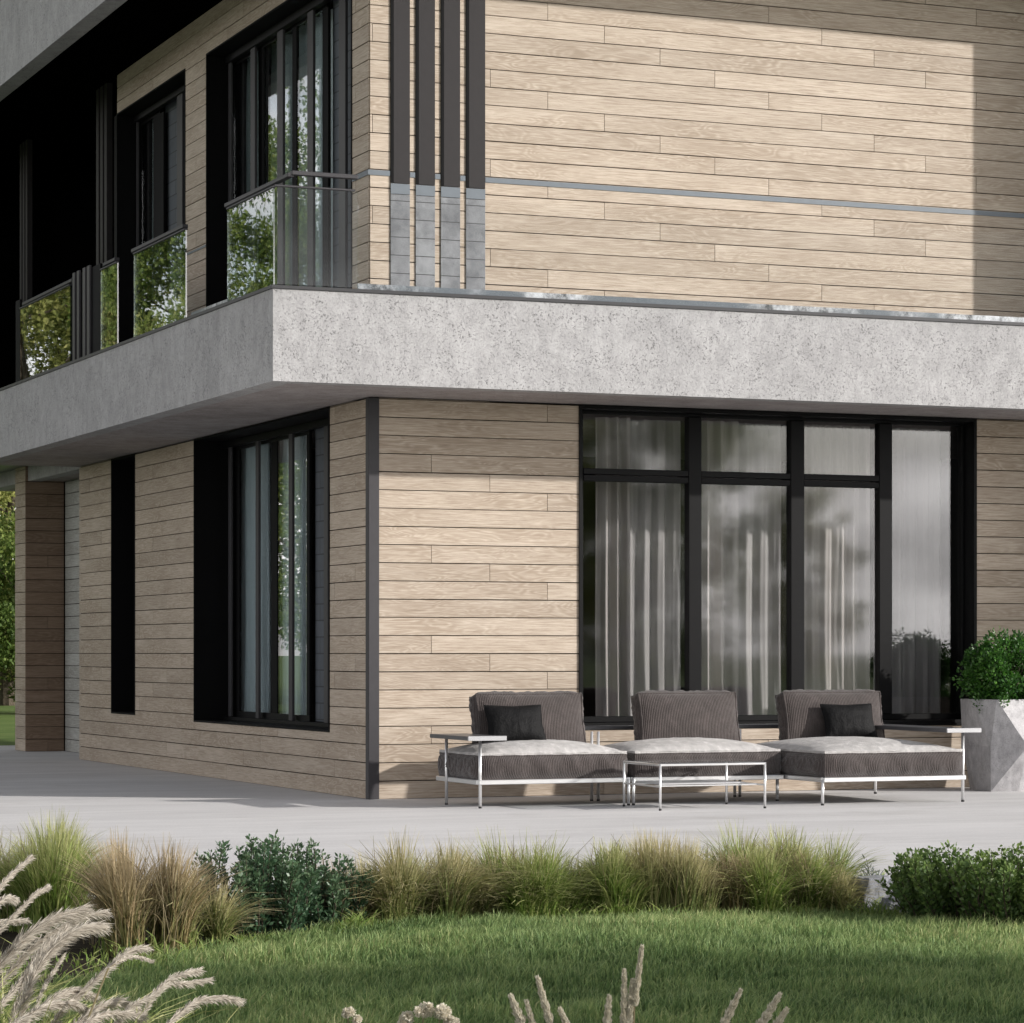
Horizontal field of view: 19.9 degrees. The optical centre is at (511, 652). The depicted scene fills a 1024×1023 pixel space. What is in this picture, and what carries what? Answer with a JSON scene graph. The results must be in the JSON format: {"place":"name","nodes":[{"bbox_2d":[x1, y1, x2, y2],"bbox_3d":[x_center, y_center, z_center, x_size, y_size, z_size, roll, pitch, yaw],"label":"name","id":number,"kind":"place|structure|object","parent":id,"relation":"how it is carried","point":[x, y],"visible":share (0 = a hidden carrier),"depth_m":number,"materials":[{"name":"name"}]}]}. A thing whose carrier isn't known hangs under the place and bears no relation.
{"place":"outdoors","nodes":[
{"label":"outdoors","id":0,"kind":"place"},
{"bbox_2d":[0,688,15,745],"bbox_3d":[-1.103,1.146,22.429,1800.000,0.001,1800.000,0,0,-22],"label":"ground","id":1,"kind":"structure","parent":0,"point":[7,725],"depth_m":45.91,"materials":[{"name":"green plant"}]},
{"bbox_2d":[0,491,14,705],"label":"broadleaf tree","id":2,"kind":"object","parent":1,"relation":"on","point":[5,700],"visible":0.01,"depth_m":63.12,"materials":[{"name":"green plant"}]},
{"bbox_2d":[0,494,14,522],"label":"broadleaf tree","id":3,"kind":"object","parent":1,"relation":"on","point":[5,508],"depth_m":66.65,"materials":[{"name":"green plant"}]},
{"bbox_2d":[0,511,16,701],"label":"broadleaf tree","id":4,"kind":"object","parent":1,"relation":"on","point":[7,608],"visible":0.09,"depth_m":53.66,"materials":[{"name":"green plant"}]},
{"bbox_2d":[0,900,821,990],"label":"planting bed","id":5,"kind":"object","parent":1,"relation":"on","point":[11,935],"depth_m":10.92,"materials":[{"name":"soil"}]},
{"bbox_2d":[0,826,25,926],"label":"grass clump","id":6,"kind":"object","parent":5,"relation":"on","point":[2,914],"visible":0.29,"depth_m":11.82,"materials":[{"name":"plant"}]},
{"bbox_2d":[0,805,138,936],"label":"grass clump","id":7,"kind":"object","parent":5,"relation":"on","point":[33,876],"visible":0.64,"depth_m":11.55,"materials":[{"name":"plant"}]},
{"bbox_2d":[58,884,148,947],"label":"grass clump","id":8,"kind":"object","parent":5,"relation":"on","point":[92,936],"visible":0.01,"depth_m":11.16,"materials":[{"name":"plant"}]},
{"bbox_2d":[45,825,243,957],"bbox_3d":[-1.371,0.890,10.877,0.801,0.484,0.781,0,0,4],"label":"grass clump","id":9,"kind":"object","parent":5,"relation":"on","point":[117,888],"visible":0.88,"depth_m":10.80,"materials":[{"name":"plant"}]},
{"bbox_2d":[134,863,284,949],"bbox_3d":[-1.266,0.954,11.131,0.762,0.358,0.971,0,0,-22],"label":"grass clump","id":10,"kind":"object","parent":5,"relation":"on","point":[219,918],"visible":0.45,"depth_m":11.01,"materials":[{"name":"plant"}]},
{"bbox_2d":[191,829,317,938],"bbox_3d":[-1.011,0.912,11.455,0.519,0.442,0.499,0,0,-22],"label":"shrub","id":11,"kind":"object","parent":5,"relation":"on","point":[258,869],"visible":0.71,"depth_m":11.34,"materials":[{"name":"green plant"}]},
{"bbox_2d":[276,837,324,929],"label":"shrub","id":12,"kind":"object","parent":5,"relation":"on","point":[312,857],"visible":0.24,"depth_m":11.66,"materials":[{"name":"green plant"}]},
{"bbox_2d":[300,849,376,930],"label":"shrub","id":13,"kind":"object","parent":5,"relation":"on","point":[334,903],"visible":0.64,"depth_m":11.73,"materials":[{"name":"green plant"}]},
{"bbox_2d":[310,855,411,922],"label":"grass clump","id":14,"kind":"object","parent":5,"relation":"on","point":[362,908],"visible":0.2,"depth_m":11.77,"materials":[{"name":"plant"}]},
{"bbox_2d":[388,848,462,911],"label":"grass clump","id":15,"kind":"object","parent":5,"relation":"on","point":[426,870],"depth_m":12.55,"materials":[{"name":"plant"}]},
{"bbox_2d":[323,825,549,923],"bbox_3d":[-0.396,0.917,12.000,1.062,0.431,1.045,0,0,-22],"label":"grass clump","id":16,"kind":"object","parent":5,"relation":"on","point":[390,880],"visible":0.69,"depth_m":11.85,"materials":[{"name":"plant"}]},
{"bbox_2d":[405,843,535,917],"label":"grass clump","id":17,"kind":"object","parent":5,"relation":"on","point":[482,908],"visible":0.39,"depth_m":11.98,"materials":[{"name":"plant"}]},
{"bbox_2d":[470,842,540,866],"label":"grass clump","id":18,"kind":"object","parent":5,"relation":"on","point":[507,855],"depth_m":12.76,"materials":[{"name":"plant"}]},
{"bbox_2d":[0,871,1023,992],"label":"ground cover","id":19,"kind":"object","parent":5,"relation":"on","point":[350,920],"visible":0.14,"depth_m":11.52,"materials":[{"name":"green plant"}]},
{"bbox_2d":[412,825,629,919],"bbox_3d":[0.060,0.922,12.135,1.046,0.422,1.010,0,0,-22],"label":"grass clump","id":20,"kind":"object","parent":5,"relation":"on","point":[552,891],"visible":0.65,"depth_m":12.00,"materials":[{"name":"plant"}]},
{"bbox_2d":[536,833,673,915],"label":"grass clump","id":21,"kind":"object","parent":5,"relation":"on","point":[621,884],"visible":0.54,"depth_m":12.08,"materials":[{"name":"plant"}]},
{"bbox_2d":[579,837,637,865],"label":"grass clump","id":22,"kind":"object","parent":5,"relation":"on","point":[607,850],"visible":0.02,"depth_m":12.67,"materials":[{"name":"plant"}]},
{"bbox_2d":[589,825,740,914],"bbox_3d":[0.613,0.922,12.228,0.751,0.421,0.566,0,0,39],"label":"grass clump","id":23,"kind":"object","parent":5,"relation":"on","point":[687,876],"visible":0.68,"depth_m":12.11,"materials":[{"name":"plant"}]},
{"bbox_2d":[664,843,726,902],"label":"grass clump","id":24,"kind":"object","parent":5,"relation":"on","point":[706,855],"depth_m":12.71,"materials":[{"name":"plant"}]},
{"bbox_2d":[670,838,792,912],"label":"grass clump","id":25,"kind":"object","parent":5,"relation":"on","point":[727,903],"visible":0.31,"depth_m":12.18,"materials":[{"name":"plant"}]},
{"bbox_2d":[659,818,883,913],"bbox_3d":[1.098,0.913,12.392,0.965,0.441,1.021,0,0,-22],"label":"grass clump","id":26,"kind":"object","parent":5,"relation":"on","point":[769,894],"visible":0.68,"depth_m":12.29,"materials":[{"name":"plant"}]},
{"bbox_2d":[720,832,835,875],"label":"grass clump","id":27,"kind":"object","parent":5,"relation":"on","point":[750,844],"depth_m":12.89,"materials":[{"name":"plant"}]},
{"bbox_2d":[711,821,893,905],"bbox_3d":[1.274,0.936,12.838,0.704,0.392,1.009,0,0,-44],"label":"grass clump","id":28,"kind":"object","parent":5,"relation":"on","point":[862,866],"visible":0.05,"depth_m":12.73,"materials":[{"name":"plant"}]},
{"bbox_2d":[772,844,889,912],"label":"grass clump","id":29,"kind":"object","parent":5,"relation":"on","point":[841,898],"visible":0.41,"depth_m":12.31,"materials":[{"name":"plant"}]},
{"bbox_2d":[851,875,892,912],"bbox_3d":[1.548,1.050,12.436,0.175,0.190,0.136,0,0,-22],"label":"rock","id":30,"kind":"object","parent":5,"relation":"on","point":[876,884],"visible":0.35,"depth_m":12.37,"materials":[{"name":"grey stone"}]},
{"bbox_2d":[857,855,890,875],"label":"shrub","id":31,"kind":"object","parent":5,"relation":"on","point":[878,871],"visible":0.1,"depth_m":12.91,"materials":[{"name":"plant"}]},
{"bbox_2d":[878,896,903,912],"bbox_3d":[1.609,1.084,12.269,0.113,0.110,0.088,0,0,-22],"label":"rock","id":32,"kind":"object","parent":5,"relation":"on","point":[887,900],"visible":0.24,"depth_m":12.23,"materials":[{"name":"grey stone"}]},
{"bbox_2d":[874,840,1003,920],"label":"shrub","id":33,"kind":"object","parent":5,"relation":"on","point":[920,885],"visible":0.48,"depth_m":11.88,"materials":[{"name":"green plant"}]},
{"bbox_2d":[941,841,1023,925],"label":"shrub","id":34,"kind":"object","parent":5,"relation":"on","point":[1002,897],"visible":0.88,"depth_m":11.58,"materials":[{"name":"green plant"}]},
{"bbox_2d":[0,851,134,1022],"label":"pampas grass","id":35,"kind":"object","parent":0,"point":[71,918],"depth_m":7.65,"materials":[{"name":"plant"}]},
{"bbox_2d":[0,918,195,1022],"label":"pampas grass","id":36,"kind":"object","parent":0,"point":[35,1012],"depth_m":7.09,"materials":[{"name":"plant"}]},
{"bbox_2d":[0,966,247,1022],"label":"pampas grass","id":37,"kind":"object","parent":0,"point":[97,1016],"depth_m":6.88,"materials":[{"name":"plant"}]},
{"bbox_2d":[0,904,1023,1022],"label":"lawn grass","id":38,"kind":"structure","parent":0,"point":[918,978],"depth_m":9.92,"materials":[{"name":"green plant"}]},
{"bbox_2d":[0,745,1023,896],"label":"terrace","id":39,"kind":"structure","parent":0,"point":[205,814],"depth_m":20.10,"materials":[{"name":"concrete"}]},
{"bbox_2d":[0,0,1023,799],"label":"modern house","id":40,"kind":"structure","parent":39,"relation":"on","point":[560,226],"depth_m":23.82,"materials":[{"name":"brown wood"}]},
{"bbox_2d":[111,454,136,714],"bbox_3d":[-3.691,-0.676,29.263,0.456,2.582,0.918,0,0,-22],"label":"slit window","id":41,"kind":"structure","parent":40,"relation":"in","point":[123,468],"depth_m":29.63,"materials":[{"name":"black glass"}]},
{"bbox_2d":[116,68,186,343],"bbox_3d":[-3.230,-3.865,28.372,0.626,3.150,2.480,0,0,-22],"label":"balcony window","id":42,"kind":"structure","parent":40,"relation":"in","point":[165,105],"depth_m":29.05,"materials":[{"name":"black metal"}]},
{"bbox_2d":[152,120,152,329],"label":"curtain","id":43,"kind":"object","parent":40,"relation":"hanging from","point":[152,224],"visible":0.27,"depth_m":29.52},
{"bbox_2d":[241,443,270,712],"bbox_3d":[-2.360,-0.410,26.610,0.088,3.020,0.831,0,0,-22],"label":"curtain","id":44,"kind":"object","parent":40,"relation":"hanging from","point":[248,579],"visible":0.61,"depth_m":26.57,"materials":[{"name":"grey fabric"}]},
{"bbox_2d":[246,53,266,293],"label":"curtain","id":45,"kind":"object","parent":40,"relation":"hanging from","point":[248,182],"visible":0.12,"depth_m":26.51,"materials":[{"name":"grey fabric"}]},
{"bbox_2d":[193,407,331,731],"bbox_3d":[-1.910,-0.666,25.182,0.626,2.602,3.855,0,0,-22],"label":"side window","id":46,"kind":"structure","parent":40,"relation":"in","point":[216,457],"depth_m":26.04,"materials":[{"name":"black metal"}]},
{"bbox_2d":[206,0,352,306],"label":"balcony window","id":47,"kind":"structure","parent":40,"relation":"in","point":[226,64],"depth_m":25.41,"materials":[{"name":"black metal"}]},
{"bbox_2d":[271,34,291,284],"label":"curtain","id":48,"kind":"object","parent":40,"relation":"hanging from","point":[288,157],"visible":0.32,"depth_m":25.53,"materials":[{"name":"grey fabric"}]},
{"bbox_2d":[280,435,306,714],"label":"curtain","id":49,"kind":"object","parent":40,"relation":"hanging from","point":[301,575],"visible":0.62,"depth_m":25.45,"materials":[{"name":"grey fabric"}]},
{"bbox_2d":[299,9,332,287],"bbox_3d":[-1.694,-3.860,24.914,0.091,3.120,0.982,0,0,-22],"label":"curtain","id":50,"kind":"object","parent":40,"relation":"hanging from","point":[303,152],"visible":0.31,"depth_m":24.83,"materials":[{"name":"grey fabric"}]},
{"bbox_2d":[595,417,629,715],"bbox_3d":[0.823,-0.410,23.768,0.299,3.020,0.123,0,0,-22],"label":"curtain","id":51,"kind":"object","parent":40,"relation":"hanging from","point":[612,586],"visible":0.73,"depth_m":23.76,"materials":[{"name":"fabric"}]},
{"bbox_2d":[630,419,680,715],"bbox_3d":[1.121,-0.410,24.002,0.596,3.020,0.081,0,0,-22],"label":"curtain","id":52,"kind":"object","parent":40,"relation":"hanging from","point":[655,546],"visible":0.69,"depth_m":24.02,"materials":[{"name":"fabric"}]},
{"bbox_2d":[702,420,738,710],"bbox_3d":[1.692,-0.410,24.128,0.407,3.020,0.112,0,0,-22],"label":"curtain","id":53,"kind":"object","parent":40,"relation":"hanging from","point":[720,593],"visible":0.66,"depth_m":24.14,"materials":[{"name":"fabric"}]},
{"bbox_2d":[738,423,780,714],"bbox_3d":[2.003,-0.410,24.365,0.561,3.020,0.078,0,0,-22],"label":"curtain","id":54,"kind":"object","parent":40,"relation":"hanging from","point":[759,542],"visible":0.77,"depth_m":24.39,"materials":[{"name":"fabric"}]},
{"bbox_2d":[578,405,976,725],"bbox_3d":[2.171,-0.679,23.919,3.670,2.574,0.290,0,0,-22],"label":"garden window","id":55,"kind":"structure","parent":40,"relation":"in","point":[693,477],"depth_m":24.02,"materials":[{"name":"black metal"}]},
{"bbox_2d":[804,424,869,690],"bbox_3d":[2.678,-0.410,24.558,0.766,3.020,0.082,0,0,-22],"label":"curtain","id":56,"kind":"object","parent":40,"relation":"hanging from","point":[836,588],"visible":0.54,"depth_m":24.58,"materials":[{"name":"fabric"}]},
{"bbox_2d":[873,427,940,713],"bbox_3d":[3.381,-0.410,24.893,0.653,3.020,0.099,0,0,-22],"label":"curtain","id":57,"kind":"object","parent":40,"relation":"hanging from","point":[916,570],"visible":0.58,"depth_m":24.91,"materials":[{"name":"fabric"}]},
{"bbox_2d":[623,758,765,810],"bbox_3d":[1.331,0.957,21.288,0.861,0.346,0.639,0,0,-22],"label":"coffee table","id":58,"kind":"object","parent":39,"relation":"on","point":[660,783],"visible":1,"depth_m":21.15,"materials":[{"name":"metal"}]},
{"bbox_2d":[430,689,980,808],"bbox_3d":[1.390,0.707,22.036,3.974,0.847,1.692,0,0,-22],"label":"sectional sofa","id":59,"kind":"object","parent":39,"relation":"on","point":[681,724],"visible":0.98,"depth_m":21.86,"materials":[{"name":"fabric"}]},
{"bbox_2d":[483,705,545,741],"bbox_3d":[0.023,0.525,21.670,0.466,0.297,0.135,0,-22,-22],"label":"throw pillow","id":60,"kind":"object","parent":59,"relation":"on","point":[515,723],"visible":0.94,"depth_m":21.62,"materials":[{"name":"black fabric"}]},
{"bbox_2d":[820,703,877,736],"bbox_3d":[2.629,0.530,22.727,0.456,0.287,0.135,0,-22,-22],"label":"throw pillow","id":61,"kind":"object","parent":59,"relation":"on","point":[849,720],"visible":0.96,"depth_m":22.67,"materials":[{"name":"black fabric"}]},
{"bbox_2d":[960,699,1023,791],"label":"planter","id":62,"kind":"object","parent":39,"relation":"on","point":[994,753],"visible":0.9,"depth_m":23.70,"materials":[{"name":"concrete"}]},
{"bbox_2d":[952,626,1023,712],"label":"potted bush","id":63,"kind":"object","parent":62,"relation":"in","point":[987,664],"visible":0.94,"depth_m":23.80,"materials":[{"name":"green plant"}]},
{"bbox_2d":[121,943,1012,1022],"bbox_3d":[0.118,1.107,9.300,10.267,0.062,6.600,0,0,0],"label":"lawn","id":64,"kind":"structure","parent":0,"point":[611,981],"depth_m":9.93,"materials":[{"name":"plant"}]},
{"bbox_2d":[341,1006,362,1022],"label":"dried flower","id":65,"kind":"object","parent":64,"relation":"on","point":[348,1012],"visible":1,"depth_m":6.79,"materials":[{"name":"plant"}]},
{"bbox_2d":[397,1001,459,1022],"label":"dried flower","id":66,"kind":"object","parent":64,"relation":"on","point":[426,1010],"visible":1,"depth_m":6.79,"materials":[{"name":"plant"}]},
{"bbox_2d":[508,974,569,1022],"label":"dried spike","id":67,"kind":"object","parent":64,"relation":"on","point":[520,1017],"visible":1,"depth_m":6.80,"materials":[{"name":"plant"}]},
{"bbox_2d":[602,944,643,1022],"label":"dried spike","id":68,"kind":"object","parent":64,"relation":"on","point":[627,1014],"visible":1,"depth_m":6.79,"materials":[{"name":"plant"}]},
{"bbox_2d":[720,988,789,1022],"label":"dried spike","id":69,"kind":"object","parent":64,"relation":"on","point":[765,1017],"visible":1,"depth_m":6.79,"materials":[{"name":"plant"}]}
]}

